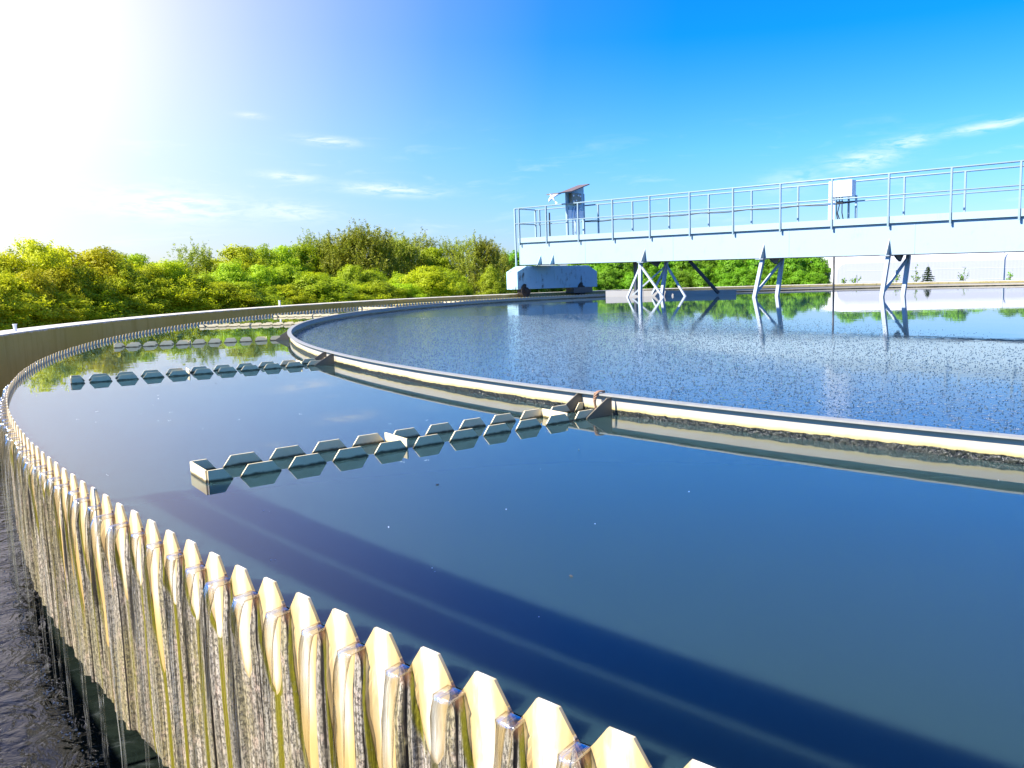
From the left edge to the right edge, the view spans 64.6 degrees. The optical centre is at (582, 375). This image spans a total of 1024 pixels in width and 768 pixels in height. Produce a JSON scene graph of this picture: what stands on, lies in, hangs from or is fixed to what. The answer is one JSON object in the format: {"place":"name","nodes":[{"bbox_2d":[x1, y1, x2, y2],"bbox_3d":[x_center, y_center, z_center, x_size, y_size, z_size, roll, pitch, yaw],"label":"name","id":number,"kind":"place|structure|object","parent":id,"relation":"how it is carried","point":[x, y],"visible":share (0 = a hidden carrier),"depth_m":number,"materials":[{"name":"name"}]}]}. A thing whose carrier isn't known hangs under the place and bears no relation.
{"place":"outdoors","nodes":[
{"label":"outdoors","id":0,"kind":"place"},
{"bbox_2d":[0,420,168,767],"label":"channel water","id":1,"kind":"structure","parent":0,"point":[30,736],"depth_m":3.33,"materials":[{"name":"liquid"}]},
{"bbox_2d":[2,510,97,767],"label":"splash foam","id":2,"kind":"object","parent":1,"relation":"on","point":[76,729],"visible":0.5,"depth_m":3.48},
{"bbox_2d":[85,504,104,741],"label":"water stream","id":3,"kind":"structure","parent":1,"relation":"on","point":[91,515],"depth_m":2.65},
{"bbox_2d":[87,513,114,748],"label":"water stream","id":4,"kind":"structure","parent":1,"relation":"on","point":[99,525],"depth_m":2.54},
{"bbox_2d":[105,521,127,725],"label":"water stream","id":5,"kind":"structure","parent":1,"relation":"on","point":[117,530],"depth_m":2.44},
{"bbox_2d":[129,531,148,762],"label":"water stream","id":6,"kind":"structure","parent":1,"relation":"on","point":[132,540],"depth_m":2.35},
{"bbox_2d":[143,541,161,757],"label":"water stream","id":7,"kind":"structure","parent":1,"relation":"on","point":[145,561],"depth_m":2.25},
{"bbox_2d":[165,552,182,757],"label":"water stream","id":8,"kind":"structure","parent":1,"relation":"on","point":[166,567],"depth_m":2.15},
{"bbox_2d":[182,564,205,753],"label":"water stream","id":9,"kind":"structure","parent":1,"relation":"on","point":[194,573],"depth_m":2.05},
{"bbox_2d":[199,576,230,655],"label":"water stream","id":10,"kind":"structure","parent":1,"relation":"on","point":[223,578],"depth_m":1.95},
{"bbox_2d":[228,590,258,673],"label":"water stream","id":11,"kind":"structure","parent":1,"relation":"on","point":[249,593],"depth_m":1.85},
{"bbox_2d":[262,606,290,694],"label":"water stream","id":12,"kind":"structure","parent":1,"relation":"on","point":[277,610],"depth_m":1.76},
{"bbox_2d":[298,623,324,717],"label":"water stream","id":13,"kind":"structure","parent":1,"relation":"on","point":[308,629],"depth_m":1.67,"materials":[{"name":"liquid"}]},
{"bbox_2d":[332,642,365,739],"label":"water stream","id":14,"kind":"structure","parent":1,"relation":"on","point":[349,647],"depth_m":1.57,"materials":[{"name":"liquid"}]},
{"bbox_2d":[430,685,464,767],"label":"water stream","id":15,"kind":"structure","parent":1,"relation":"on","point":[447,690],"depth_m":1.40,"materials":[{"name":"liquid"}]},
{"bbox_2d":[493,711,525,767],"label":"water stream","id":16,"kind":"structure","parent":1,"relation":"on","point":[498,719],"depth_m":1.31,"materials":[{"name":"liquid"}]},
{"bbox_2d":[556,741,590,767],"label":"water stream","id":17,"kind":"structure","parent":1,"relation":"on","point":[575,745],"depth_m":1.23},
{"bbox_2d":[8,303,1023,767],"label":"water","id":18,"kind":"structure","parent":0,"point":[758,601],"depth_m":2.18,"materials":[{"name":"liquid"}]},
{"bbox_2d":[287,282,1023,464],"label":"scum baffle","id":19,"kind":"object","parent":18,"relation":"in","point":[992,446],"visible":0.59,"depth_m":3.84,"materials":[{"name":"grey metal"}]},
{"bbox_2d":[70,352,333,383],"bbox_3d":[-3.086,0.074,6.712,1.974,0.383,0.250,-6,8,-32],"label":"collection trough","id":20,"kind":"object","parent":19,"relation":"attached to","point":[322,358],"visible":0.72,"depth_m":6.66,"materials":[{"name":"metal"}]},
{"bbox_2d":[114,332,289,347],"bbox_3d":[-4.711,-0.302,10.093,1.976,0.383,0.250,-4,8,-22],"label":"collection trough","id":21,"kind":"object","parent":19,"relation":"attached to","point":[284,336],"visible":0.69,"depth_m":10.02,"materials":[{"name":"metal"}]},
{"bbox_2d":[199,321,302,327],"bbox_3d":[-5.601,-0.769,14.072,1.975,0.383,0.250,-2,7,-7],"label":"collection trough","id":22,"kind":"object","parent":19,"relation":"attached to","point":[246,324],"visible":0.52,"depth_m":13.98,"materials":[{"name":"metal"}]},
{"bbox_2d":[190,393,611,482],"bbox_3d":[-0.683,0.391,3.675,1.981,0.383,0.250,-7,9,-39],"label":"collection trough","id":23,"kind":"object","parent":19,"relation":"attached to","point":[397,440],"visible":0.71,"depth_m":3.53,"materials":[{"name":"metal"}]},
{"bbox_2d":[293,285,1023,434],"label":"scum water","id":24,"kind":"structure","parent":0,"point":[989,312],"depth_m":8.03,"materials":[{"name":"liquid"}]},
{"bbox_2d":[296,311,1023,434],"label":"bubble froth","id":25,"kind":"object","parent":24,"relation":"on","point":[695,335],"visible":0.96,"depth_m":7.70,"materials":[{"name":"liquid"}]},
{"label":"ground","id":26,"kind":"structure","parent":0,"visible":0},
{"bbox_2d":[0,298,32,329],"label":"leafy tree","id":27,"kind":"object","parent":26,"relation":"on","point":[17,315],"visible":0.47,"depth_m":18.67,"materials":[{"name":"green plant"}]},
{"bbox_2d":[0,269,43,319],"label":"leafy tree","id":28,"kind":"object","parent":26,"relation":"on","point":[7,275],"visible":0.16,"depth_m":19.56,"materials":[{"name":"green plant"}]},
{"bbox_2d":[0,293,47,330],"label":"leafy tree","id":29,"kind":"object","parent":26,"relation":"on","point":[5,320],"visible":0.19,"depth_m":18.63,"materials":[{"name":"green plant"}]},
{"bbox_2d":[0,246,53,281],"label":"leafy tree","id":30,"kind":"object","parent":26,"relation":"on","point":[13,262],"visible":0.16,"depth_m":20.84,"materials":[{"name":"green plant"}]},
{"bbox_2d":[0,277,64,326],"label":"leafy tree","id":31,"kind":"object","parent":26,"relation":"on","point":[22,297],"visible":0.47,"depth_m":19.33,"materials":[{"name":"green plant"}]},
{"bbox_2d":[8,268,66,323],"bbox_3d":[-14.158,-1.473,20.563,1.765,2.517,1.758,1,7,20],"label":"leafy tree","id":32,"kind":"object","parent":26,"relation":"on","point":[33,276],"visible":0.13,"depth_m":20.39,"materials":[{"name":"green plant"}]},
{"bbox_2d":[8,234,81,296],"bbox_3d":[-14.704,-2.022,21.772,2.493,3.538,2.367,2,8,27],"label":"leafy tree","id":33,"kind":"object","parent":26,"relation":"on","point":[38,256],"visible":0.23,"depth_m":21.46,"materials":[{"name":"green plant"}]},
{"bbox_2d":[21,297,90,327],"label":"leafy tree","id":34,"kind":"object","parent":26,"relation":"on","point":[62,310],"visible":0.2,"depth_m":20.13,"materials":[{"name":"green plant"}]},
{"bbox_2d":[32,264,91,322],"bbox_3d":[-14.032,-1.655,21.584,2.132,2.653,1.748,3,8,31],"label":"leafy tree","id":35,"kind":"object","parent":26,"relation":"on","point":[60,274],"visible":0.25,"depth_m":21.30,"materials":[{"name":"green plant"}]},
{"bbox_2d":[44,243,101,281],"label":"leafy tree","id":36,"kind":"object","parent":26,"relation":"on","point":[65,250],"visible":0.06,"depth_m":23.22,"materials":[{"name":"green plant"}]},
{"bbox_2d":[50,288,113,323],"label":"leafy tree","id":37,"kind":"object","parent":26,"relation":"on","point":[74,301],"visible":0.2,"depth_m":20.94,"materials":[{"name":"green plant"}]},
{"bbox_2d":[53,283,132,321],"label":"leafy tree","id":38,"kind":"object","parent":26,"relation":"on","point":[110,303],"visible":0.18,"depth_m":21.93,"materials":[{"name":"green plant"}]},
{"bbox_2d":[62,264,131,320],"bbox_3d":[-13.983,-1.772,22.626,2.200,2.634,2.177,1,7,18],"label":"leafy tree","id":39,"kind":"object","parent":26,"relation":"on","point":[86,273],"visible":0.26,"depth_m":22.30,"materials":[{"name":"green plant"}]},
{"bbox_2d":[68,245,138,294],"bbox_3d":[-14.412,-2.187,23.846,2.618,3.307,2.602,1,7,21],"label":"leafy tree","id":40,"kind":"object","parent":26,"relation":"on","point":[98,257],"visible":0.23,"depth_m":23.43,"materials":[{"name":"green plant"}]},
{"bbox_2d":[83,291,156,319],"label":"leafy tree","id":41,"kind":"object","parent":26,"relation":"on","point":[129,311],"visible":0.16,"depth_m":22.71,"materials":[{"name":"green plant"}]},
{"bbox_2d":[90,259,160,303],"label":"leafy tree","id":42,"kind":"object","parent":26,"relation":"on","point":[124,285],"visible":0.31,"depth_m":23.54,"materials":[{"name":"green plant"}]},
{"bbox_2d":[121,253,150,269],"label":"leafy tree","id":43,"kind":"object","parent":26,"relation":"on","point":[136,258],"visible":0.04,"depth_m":26.66,"materials":[{"name":"green plant"}]},
{"bbox_2d":[112,293,177,317],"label":"leafy tree","id":44,"kind":"object","parent":26,"relation":"on","point":[134,306],"visible":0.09,"depth_m":23.07,"materials":[{"name":"green plant"}]},
{"bbox_2d":[133,262,180,312],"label":"leafy tree","id":45,"kind":"object","parent":26,"relation":"on","point":[152,271],"visible":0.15,"depth_m":24.69,"materials":[{"name":"green plant"}]},
{"bbox_2d":[118,275,205,315],"bbox_3d":[-13.144,-1.892,24.348,2.899,2.342,3.081,-1,7,6],"label":"leafy tree","id":46,"kind":"object","parent":26,"relation":"on","point":[161,305],"visible":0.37,"depth_m":24.20,"materials":[{"name":"green plant"}]},
{"bbox_2d":[147,257,202,305],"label":"leafy tree","id":47,"kind":"object","parent":26,"relation":"on","point":[173,269],"visible":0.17,"depth_m":25.37,"materials":[{"name":"green plant"}]},
{"bbox_2d":[153,295,219,313],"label":"leafy tree","id":48,"kind":"object","parent":26,"relation":"on","point":[214,306],"visible":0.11,"depth_m":25.00,"materials":[{"name":"green plant"}]},
{"bbox_2d":[166,236,221,277],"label":"tree","id":49,"kind":"object","parent":26,"relation":"on","point":[204,260],"visible":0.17,"depth_m":29.35,"materials":[{"name":"green plant"}]},
{"bbox_2d":[169,275,245,311],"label":"leafy tree","id":50,"kind":"object","parent":26,"relation":"on","point":[201,286],"visible":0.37,"depth_m":25.58,"materials":[{"name":"green plant"}]},
{"bbox_2d":[197,281,263,310],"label":"leafy tree","id":51,"kind":"object","parent":26,"relation":"on","point":[230,287],"visible":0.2,"depth_m":26.58,"materials":[{"name":"green plant"}]},
{"bbox_2d":[208,258,261,286],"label":"leafy tree","id":52,"kind":"object","parent":26,"relation":"on","point":[231,272],"visible":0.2,"depth_m":27.81,"materials":[{"name":"green plant"}]},
{"bbox_2d":[198,243,273,283],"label":"leafy tree","id":53,"kind":"object","parent":26,"relation":"on","point":[243,253],"visible":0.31,"depth_m":29.81,"materials":[{"name":"green plant"}]},
{"bbox_2d":[216,281,291,309],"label":"leafy tree","id":54,"kind":"object","parent":26,"relation":"on","point":[247,285],"visible":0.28,"depth_m":27.19,"materials":[{"name":"green plant"}]},
{"bbox_2d":[247,243,280,269],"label":"leafy tree","id":55,"kind":"object","parent":26,"relation":"on","point":[264,250],"visible":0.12,"depth_m":33.86,"materials":[{"name":"green plant"}]},
{"bbox_2d":[246,264,283,298],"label":"leafy tree","id":56,"kind":"object","parent":26,"relation":"on","point":[263,275],"visible":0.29,"depth_m":28.91,"materials":[{"name":"green plant"}]},
{"bbox_2d":[251,284,295,306],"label":"leafy tree","id":57,"kind":"object","parent":26,"relation":"on","point":[269,290],"visible":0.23,"depth_m":27.99,"materials":[{"name":"green plant"}]},
{"bbox_2d":[268,260,309,302],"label":"leafy tree","id":58,"kind":"object","parent":26,"relation":"on","point":[286,272],"visible":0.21,"depth_m":29.79,"materials":[{"name":"green plant"}]},
{"bbox_2d":[269,244,314,271],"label":"leafy tree","id":59,"kind":"object","parent":26,"relation":"on","point":[284,253],"visible":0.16,"depth_m":35.01,"materials":[{"name":"green plant"}]},
{"bbox_2d":[263,284,321,304],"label":"leafy tree","id":60,"kind":"object","parent":26,"relation":"on","point":[284,288],"visible":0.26,"depth_m":28.71,"materials":[{"name":"green plant"}]},
{"bbox_2d":[287,243,329,273],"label":"leafy tree","id":61,"kind":"object","parent":26,"relation":"on","point":[302,252],"visible":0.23,"depth_m":36.36,"materials":[{"name":"green plant"}]},
{"bbox_2d":[291,228,336,275],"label":"tree","id":62,"kind":"object","parent":26,"relation":"on","point":[310,242],"visible":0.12,"depth_m":37.07,"materials":[{"name":"green plant"}]},
{"bbox_2d":[276,271,353,303],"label":"leafy tree","id":63,"kind":"object","parent":26,"relation":"on","point":[315,282],"visible":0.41,"depth_m":29.72,"materials":[{"name":"green plant"}]},
{"bbox_2d":[307,226,371,279],"bbox_3d":[-11.113,-4.500,37.097,3.136,4.722,3.492,4,9,38],"label":"leafy tree","id":64,"kind":"object","parent":26,"relation":"on","point":[329,255],"visible":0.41,"depth_m":36.52,"materials":[{"name":"green plant"}]},
{"bbox_2d":[313,277,371,302],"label":"leafy tree","id":65,"kind":"object","parent":26,"relation":"on","point":[347,288],"visible":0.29,"depth_m":30.42,"materials":[{"name":"green plant"}]},
{"bbox_2d":[333,264,373,290],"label":"leafy tree","id":66,"kind":"object","parent":26,"relation":"on","point":[347,273],"visible":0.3,"depth_m":32.40,"materials":[{"name":"green plant"}]},
{"bbox_2d":[335,220,384,276],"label":"tree","id":67,"kind":"object","parent":26,"relation":"on","point":[370,263],"visible":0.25,"depth_m":36.80,"materials":[{"name":"green plant"}]},
{"bbox_2d":[339,283,393,301],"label":"leafy tree","id":68,"kind":"object","parent":26,"relation":"on","point":[356,296],"visible":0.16,"depth_m":31.26,"materials":[{"name":"green plant"}]},
{"bbox_2d":[335,217,408,280],"bbox_3d":[-9.777,-4.782,37.707,3.849,5.118,3.826,0,7,14],"label":"leafy tree","id":69,"kind":"object","parent":26,"relation":"on","point":[378,246],"visible":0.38,"depth_m":36.95,"materials":[{"name":"green plant"}]},
{"bbox_2d":[360,267,388,282],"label":"leafy tree","id":70,"kind":"object","parent":26,"relation":"on","point":[372,273],"visible":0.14,"depth_m":33.15,"materials":[{"name":"green plant"}]},
{"bbox_2d":[358,280,409,299],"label":"leafy tree","id":71,"kind":"object","parent":26,"relation":"on","point":[386,287],"visible":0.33,"depth_m":31.93,"materials":[{"name":"green plant"}]},
{"bbox_2d":[373,230,420,278],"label":"tree","id":72,"kind":"object","parent":26,"relation":"on","point":[396,245],"visible":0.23,"depth_m":39.36,"materials":[{"name":"green plant"}]},
{"bbox_2d":[387,234,430,279],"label":"tree","id":73,"kind":"object","parent":26,"relation":"on","point":[415,250],"visible":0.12,"depth_m":40.41,"materials":[{"name":"green plant"}]},
{"bbox_2d":[390,282,428,297],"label":"leafy tree","id":74,"kind":"object","parent":26,"relation":"on","point":[411,289],"visible":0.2,"depth_m":32.79,"materials":[{"name":"green plant"}]},
{"bbox_2d":[386,229,445,273],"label":"tree","id":75,"kind":"object","parent":26,"relation":"on","point":[426,244],"visible":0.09,"depth_m":42.43,"materials":[{"name":"green plant"}]},
{"bbox_2d":[399,265,462,297],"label":"leafy tree","id":76,"kind":"object","parent":26,"relation":"on","point":[431,277],"visible":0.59,"depth_m":33.60,"materials":[{"name":"green plant"}]},
{"bbox_2d":[413,246,467,276],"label":"leafy tree","id":77,"kind":"object","parent":26,"relation":"on","point":[438,260],"visible":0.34,"depth_m":41.38,"materials":[{"name":"green plant"}]},
{"bbox_2d":[438,235,470,274],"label":"pine tree","id":78,"kind":"object","parent":26,"relation":"on","point":[449,251],"visible":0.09,"depth_m":42.66,"materials":[{"name":"green plant"}]},
{"bbox_2d":[441,267,473,295],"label":"leafy tree","id":79,"kind":"object","parent":26,"relation":"on","point":[454,274],"visible":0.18,"depth_m":37.61,"materials":[{"name":"green plant"}]},
{"bbox_2d":[444,229,501,294],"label":"tree","id":80,"kind":"object","parent":26,"relation":"on","point":[463,268],"visible":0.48,"depth_m":40.85,"materials":[{"name":"green plant"}]},
{"bbox_2d":[463,234,510,294],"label":"tree","id":81,"kind":"object","parent":26,"relation":"on","point":[488,247],"visible":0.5,"depth_m":40.91,"materials":[{"name":"green plant"}]},
{"bbox_2d":[473,264,506,294],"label":"leafy tree","id":82,"kind":"object","parent":26,"relation":"on","point":[490,276],"visible":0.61,"depth_m":37.49,"materials":[{"name":"green plant"}]},
{"bbox_2d":[491,247,516,293],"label":"tree","id":83,"kind":"object","parent":26,"relation":"on","point":[505,256],"visible":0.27,"depth_m":44.00,"materials":[{"name":"green plant"}]},
{"bbox_2d":[0,280,1023,720],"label":"tank wall","id":84,"kind":"structure","parent":26,"relation":"on","point":[22,348],"depth_m":14.96,"materials":[{"name":"concrete"}]},
{"bbox_2d":[6,288,763,767],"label":"toothed weir","id":85,"kind":"object","parent":84,"relation":"attached to","point":[146,660],"visible":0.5,"depth_m":2.01,"materials":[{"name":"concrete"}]},
{"bbox_2d":[381,662,412,764],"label":"water stream","id":86,"kind":"structure","parent":85,"relation":"on","point":[398,666],"depth_m":1.49,"materials":[{"name":"liquid"}]},
{"bbox_2d":[506,160,1023,296],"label":"scraper bridge","id":87,"kind":"structure","parent":84,"relation":"on","point":[888,236],"depth_m":23.59,"materials":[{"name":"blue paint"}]},
{"bbox_2d":[546,184,589,235],"bbox_3d":[-1.016,-5.830,28.896,2.020,1.955,1.675,5,9,41],"label":"control stand","id":88,"kind":"object","parent":87,"relation":"on","point":[574,194],"visible":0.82,"depth_m":28.54,"materials":[{"name":"blue paint"}]},
{"bbox_2d":[828,179,857,219],"bbox_3d":[7.219,-4.775,22.394,0.765,1.220,0.290,5,9,41],"label":"electrical cabinet","id":89,"kind":"object","parent":87,"relation":"on","point":[843,188],"visible":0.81,"depth_m":22.26,"materials":[{"name":"metal"}]},
{"bbox_2d":[597,266,621,289],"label":"leafy tree","id":90,"kind":"object","parent":26,"relation":"on","point":[607,277],"visible":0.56,"depth_m":46.70,"materials":[{"name":"green plant"}]},
{"bbox_2d":[598,263,630,286],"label":"leafy tree","id":91,"kind":"object","parent":26,"relation":"on","point":[616,267],"visible":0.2,"depth_m":48.72,"materials":[{"name":"green plant"}]},
{"bbox_2d":[613,271,645,289],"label":"leafy tree","id":92,"kind":"object","parent":26,"relation":"on","point":[627,283],"visible":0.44,"depth_m":46.70,"materials":[{"name":"green plant"}]},
{"bbox_2d":[637,269,660,288],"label":"leafy tree","id":93,"kind":"object","parent":26,"relation":"on","point":[650,272],"visible":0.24,"depth_m":46.65,"materials":[{"name":"green plant"}]},
{"bbox_2d":[648,268,683,288],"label":"leafy tree","id":94,"kind":"object","parent":26,"relation":"on","point":[669,281],"visible":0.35,"depth_m":46.52,"materials":[{"name":"green plant"}]},
{"bbox_2d":[666,271,697,287],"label":"leafy tree","id":95,"kind":"object","parent":26,"relation":"on","point":[682,276],"visible":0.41,"depth_m":46.46,"materials":[{"name":"green plant"}]},
{"bbox_2d":[673,261,703,284],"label":"leafy tree","id":96,"kind":"object","parent":26,"relation":"on","point":[686,266],"visible":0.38,"depth_m":49.27,"materials":[{"name":"green plant"}]},
{"bbox_2d":[687,266,718,287],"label":"leafy tree","id":97,"kind":"object","parent":26,"relation":"on","point":[699,280],"visible":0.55,"depth_m":46.34,"materials":[{"name":"green plant"}]},
{"bbox_2d":[709,272,737,286],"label":"leafy tree","id":98,"kind":"object","parent":26,"relation":"on","point":[724,279],"visible":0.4,"depth_m":46.10,"materials":[{"name":"green plant"}]},
{"bbox_2d":[712,260,749,286],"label":"leafy tree","id":99,"kind":"object","parent":26,"relation":"on","point":[729,266],"visible":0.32,"depth_m":48.73,"materials":[{"name":"green plant"}]},
{"bbox_2d":[728,267,760,285],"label":"leafy tree","id":100,"kind":"object","parent":26,"relation":"on","point":[740,275],"visible":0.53,"depth_m":45.79,"materials":[{"name":"green plant"}]},
{"bbox_2d":[744,267,774,285],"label":"leafy tree","id":101,"kind":"object","parent":26,"relation":"on","point":[754,272],"visible":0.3,"depth_m":45.67,"materials":[{"name":"green plant"}]},
{"bbox_2d":[761,267,793,285],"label":"leafy tree","id":102,"kind":"object","parent":26,"relation":"on","point":[786,275],"visible":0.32,"depth_m":45.49,"materials":[{"name":"green plant"}]},
{"bbox_2d":[778,258,809,282],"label":"leafy tree","id":103,"kind":"object","parent":26,"relation":"on","point":[794,264],"visible":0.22,"depth_m":48.26,"materials":[{"name":"green plant"}]},
{"bbox_2d":[785,269,818,284],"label":"leafy tree","id":104,"kind":"object","parent":26,"relation":"on","point":[796,277],"visible":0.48,"depth_m":45.17,"materials":[{"name":"green plant"}]},
{"bbox_2d":[799,271,832,284],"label":"leafy tree","id":105,"kind":"object","parent":26,"relation":"on","point":[815,278],"visible":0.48,"depth_m":44.99,"materials":[{"name":"green plant"}]},
{"bbox_2d":[804,257,830,283],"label":"leafy tree","id":106,"kind":"object","parent":26,"relation":"on","point":[820,264],"visible":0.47,"depth_m":49.08,"materials":[{"name":"green plant"}]},
{"bbox_2d":[823,252,1023,283],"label":"white hall","id":107,"kind":"structure","parent":26,"relation":"on","point":[979,266],"depth_m":47.65,"materials":[{"name":"paint"}]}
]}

